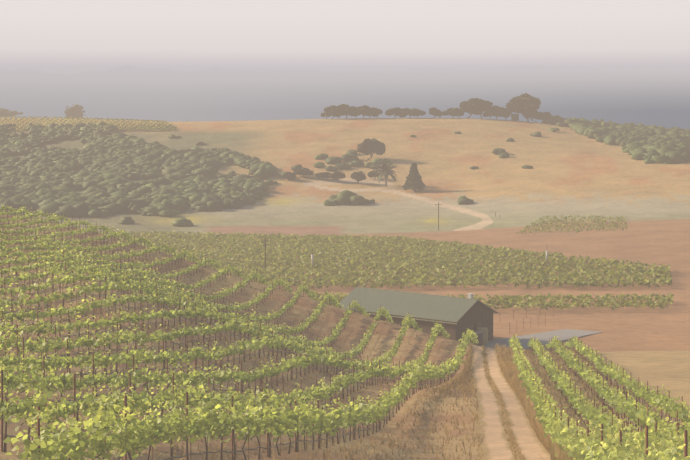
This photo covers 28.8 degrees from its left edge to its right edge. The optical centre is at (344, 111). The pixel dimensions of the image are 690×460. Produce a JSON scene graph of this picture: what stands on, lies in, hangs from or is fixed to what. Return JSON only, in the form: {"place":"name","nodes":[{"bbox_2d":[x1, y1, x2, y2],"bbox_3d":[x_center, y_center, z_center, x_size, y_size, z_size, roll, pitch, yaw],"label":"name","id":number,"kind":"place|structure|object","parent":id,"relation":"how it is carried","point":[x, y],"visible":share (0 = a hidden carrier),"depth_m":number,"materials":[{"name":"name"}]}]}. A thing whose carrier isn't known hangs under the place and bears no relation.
{"place":"outdoors","nodes":[
{"label":"outdoors","id":0,"kind":"place"},
{"bbox_2d":[0,118,689,459],"bbox_3d":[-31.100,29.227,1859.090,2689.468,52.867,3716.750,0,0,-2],"label":"ground","id":1,"kind":"structure","parent":0,"point":[572,173],"depth_m":418.41,"materials":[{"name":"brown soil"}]},
{"bbox_2d":[0,116,176,130],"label":"distant vineyard","id":2,"kind":"object","parent":1,"relation":"on","point":[108,119],"visible":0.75,"depth_m":869.32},
{"bbox_2d":[0,121,277,217],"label":"chaparral shrubs","id":3,"kind":"object","parent":1,"relation":"on","point":[115,166],"visible":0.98,"depth_m":668.31,"materials":[{"name":"green plant"}]},
{"bbox_2d":[0,212,440,452],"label":"vine wood","id":4,"kind":"object","parent":1,"relation":"on","point":[4,449],"visible":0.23,"depth_m":106.95,"materials":[{"name":"brown wood"}]},
{"bbox_2d":[0,343,240,430],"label":"vine leaves","id":5,"kind":"object","parent":4,"relation":"attached to","point":[66,383],"visible":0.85,"depth_m":46.87,"materials":[{"name":"green plant"}]},
{"bbox_2d":[0,204,449,409],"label":"vine leaves","id":6,"kind":"object","parent":4,"relation":"attached to","point":[318,352],"visible":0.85,"depth_m":120.72,"materials":[{"name":"green plant"}]},
{"bbox_2d":[1,211,443,452],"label":"vine stakes","id":7,"kind":"object","parent":1,"relation":"on","point":[159,341],"visible":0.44,"depth_m":100.35,"materials":[{"name":"brown wood"}]},
{"bbox_2d":[0,211,439,437],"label":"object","id":8,"kind":"object","parent":7,"relation":"attached to","point":[154,323],"visible":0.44,"depth_m":105.58,"materials":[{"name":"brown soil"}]},
{"bbox_2d":[1,202,446,451],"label":"vineyard posts","id":9,"kind":"object","parent":1,"relation":"on","point":[165,332],"visible":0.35,"depth_m":102.15,"materials":[{"name":"brown wood"}]},
{"bbox_2d":[37,329,472,459],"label":"vineyard posts","id":10,"kind":"object","parent":1,"relation":"on","point":[38,421],"visible":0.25,"depth_m":41.58,"materials":[{"name":"brown wood"}]},
{"bbox_2d":[52,339,474,459],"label":"grapevine trunks","id":11,"kind":"object","parent":1,"relation":"on","point":[277,439],"visible":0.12,"depth_m":50.43,"materials":[{"name":"brown wood"}]},
{"bbox_2d":[3,388,342,459],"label":"vine leaves","id":12,"kind":"object","parent":11,"relation":"attached to","point":[205,422],"visible":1,"depth_m":32.95,"materials":[{"name":"green plant"}]},
{"bbox_2d":[329,328,478,435],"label":"vine leaves","id":13,"kind":"object","parent":11,"relation":"attached to","point":[371,412],"visible":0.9,"depth_m":85.49,"materials":[{"name":"green plant"}]},
{"bbox_2d":[265,238,269,268],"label":"utility pole","id":14,"kind":"object","parent":1,"relation":"on","point":[265,253],"visible":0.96,"depth_m":353.14,"materials":[{"name":"brown wood"}]},
{"bbox_2d":[76,342,472,459],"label":"vine stakes","id":15,"kind":"object","parent":1,"relation":"on","point":[280,436],"visible":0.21,"depth_m":48.71,"materials":[{"name":"brown wood"}]},
{"bbox_2d":[163,342,471,459],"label":"irrigation hose","id":16,"kind":"object","parent":15,"relation":"attached to","point":[280,443],"visible":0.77,"depth_m":46.23,"materials":[{"name":"black rubber"}]},
{"bbox_2d":[0,93,551,190],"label":"trees","id":17,"kind":"object","parent":1,"relation":"on","point":[526,105],"visible":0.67,"depth_m":845.56,"materials":[{"name":"green plant"}]},
{"bbox_2d":[311,254,313,264],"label":"post","id":18,"kind":"object","parent":1,"relation":"on","point":[312,259],"visible":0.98,"depth_m":348.13,"materials":[{"name":"white wood"}]},
{"bbox_2d":[117,127,559,226],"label":"scattered shrubs","id":19,"kind":"object","parent":1,"relation":"on","point":[344,197],"visible":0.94,"depth_m":687.81,"materials":[{"name":"green plant"}]},
{"bbox_2d":[233,343,485,459],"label":"dry grass verge","id":20,"kind":"structure","parent":1,"relation":"on","point":[457,383],"depth_m":78.90,"materials":[{"name":"brown plant"}]},
{"bbox_2d":[373,162,397,186],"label":"palm","id":21,"kind":"object","parent":1,"relation":"on","point":[385,168],"depth_m":647.35,"materials":[{"name":"green plant"}]},
{"bbox_2d":[101,230,672,288],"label":"vines","id":22,"kind":"object","parent":1,"relation":"on","point":[441,253],"visible":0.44,"depth_m":357.26,"materials":[{"name":"green plant"}]},
{"bbox_2d":[352,302,492,341],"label":"barn walls","id":23,"kind":"structure","parent":1,"relation":"on","point":[428,325],"depth_m":206.03,"materials":[{"name":"brown wood"}]},
{"bbox_2d":[339,288,477,321],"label":"barn roof","id":24,"kind":"structure","parent":23,"relation":"on","point":[449,310],"depth_m":210.33,"materials":[{"name":"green metal"}]},
{"bbox_2d":[354,287,477,323],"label":"roof trim","id":25,"kind":"structure","parent":24,"relation":"on","point":[417,293],"depth_m":209.44,"materials":[{"name":"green metal"}]},
{"bbox_2d":[398,303,489,339],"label":"barn battens","id":26,"kind":"object","parent":23,"relation":"attached to","point":[461,321],"visible":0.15,"depth_m":206.29,"materials":[{"name":"brown wood"}]},
{"bbox_2d":[455,321,480,339],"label":"barn trim","id":27,"kind":"structure","parent":23,"relation":"attached to","point":[468,324],"depth_m":202.39,"materials":[{"name":"brown wood"}]},
{"bbox_2d":[468,322,480,330],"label":"windows","id":28,"kind":"structure","parent":23,"relation":"in","point":[471,326],"depth_m":205.87,"materials":[{"name":"grey glass"}]},
{"bbox_2d":[477,300,497,312],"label":"barn roof","id":29,"kind":"structure","parent":23,"relation":"on","point":[486,306],"depth_m":208.74,"materials":[{"name":"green metal"}]},
{"bbox_2d":[435,202,441,230],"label":"utility pole","id":30,"kind":"object","parent":1,"relation":"on","point":[438,204],"visible":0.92,"depth_m":499.92,"materials":[{"name":"brown wood"}]},
{"bbox_2d":[471,331,482,345],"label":"barn door","id":31,"kind":"structure","parent":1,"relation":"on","point":[480,336],"depth_m":200.14,"materials":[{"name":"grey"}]},
{"bbox_2d":[477,327,487,343],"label":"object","id":32,"kind":"object","parent":1,"relation":"on","point":[484,330],"visible":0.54,"depth_m":203.84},
{"bbox_2d":[312,290,673,309],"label":"vines","id":33,"kind":"object","parent":1,"relation":"on","point":[508,301],"visible":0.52,"depth_m":258.44,"materials":[{"name":"green plant"}]},
{"bbox_2d":[482,345,525,459],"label":"dry grass","id":34,"kind":"structure","parent":1,"relation":"on","point":[496,393],"depth_m":87.69,"materials":[{"name":"brown plant"}]},
{"bbox_2d":[511,114,518,120],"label":"green tank","id":35,"kind":"object","parent":1,"relation":"on","point":[514,117],"visible":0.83,"depth_m":850.29,"materials":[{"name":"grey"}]},
{"bbox_2d":[509,310,545,334],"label":"posts","id":36,"kind":"object","parent":1,"relation":"on","point":[523,322],"visible":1,"depth_m":223.54,"materials":[{"name":"brown wood"}]},
{"bbox_2d":[494,343,566,459],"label":"dry verge grass","id":37,"kind":"structure","parent":1,"relation":"on","point":[510,371],"depth_m":102.84,"materials":[{"name":"brown plant"}]},
{"bbox_2d":[483,329,601,349],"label":"concrete pad","id":38,"kind":"object","parent":1,"relation":"on","point":[562,334],"visible":0.5,"depth_m":213.46,"materials":[{"name":"grey concrete"}]},
{"bbox_2d":[547,433,586,459],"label":"dry grass weeds","id":39,"kind":"object","parent":1,"relation":"on","point":[554,448],"visible":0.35,"depth_m":55.56,"materials":[{"name":"beige plant"}]},
{"bbox_2d":[518,215,626,233],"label":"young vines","id":40,"kind":"object","parent":1,"relation":"on","point":[564,224],"visible":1,"depth_m":487.30,"materials":[{"name":"green plant"}]},
{"bbox_2d":[515,338,687,459],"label":"vineyard posts","id":41,"kind":"object","parent":1,"relation":"on","point":[685,441],"visible":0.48,"depth_m":32.36,"materials":[{"name":"brown wood"}]},
{"bbox_2d":[522,348,687,445],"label":"dry grass rows","id":42,"kind":"object","parent":1,"relation":"on","point":[526,351],"visible":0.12,"depth_m":115.98,"materials":[{"name":"brown plant"}]},
{"bbox_2d":[531,336,682,441],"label":"vineyard posts","id":43,"kind":"object","parent":1,"relation":"on","point":[677,424],"visible":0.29,"depth_m":90.46,"materials":[{"name":"brown wood"}]},
{"bbox_2d":[532,343,683,444],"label":"grapevine trunks","id":44,"kind":"object","parent":1,"relation":"on","point":[604,396],"visible":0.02,"depth_m":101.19,"materials":[{"name":"brown wood"}]},
{"bbox_2d":[527,335,689,437],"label":"vine leaves","id":45,"kind":"object","parent":44,"relation":"attached to","point":[627,406],"visible":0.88,"depth_m":92.95,"materials":[{"name":"green plant"}]},
{"bbox_2d":[542,115,689,163],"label":"shrubs","id":46,"kind":"object","parent":1,"relation":"on","point":[649,144],"visible":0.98,"depth_m":763.50,"materials":[{"name":"green plant"}]},
{"bbox_2d":[0,0,689,129],"label":"sky","id":47,"kind":"structure","parent":0,"point":[618,61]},
{"bbox_2d":[508,334,567,441],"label":"vine leaves","id":48,"kind":"object","parent":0,"point":[537,397],"visible":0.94,"depth_m":88.20,"materials":[{"name":"green plant"}]},
{"bbox_2d":[543,410,689,459],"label":"vine leaves","id":49,"kind":"object","parent":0,"point":[590,446],"visible":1,"depth_m":34.39,"materials":[{"name":"plant"}]},
{"bbox_2d":[556,349,680,429],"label":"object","id":50,"kind":"object","parent":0,"point":[621,387],"visible":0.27,"depth_m":97.22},
{"bbox_2d":[606,401,689,459],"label":"vine leaves","id":51,"kind":"object","parent":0,"point":[666,434],"visible":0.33,"depth_m":45.81,"materials":[{"name":"green plant"}]}
]}

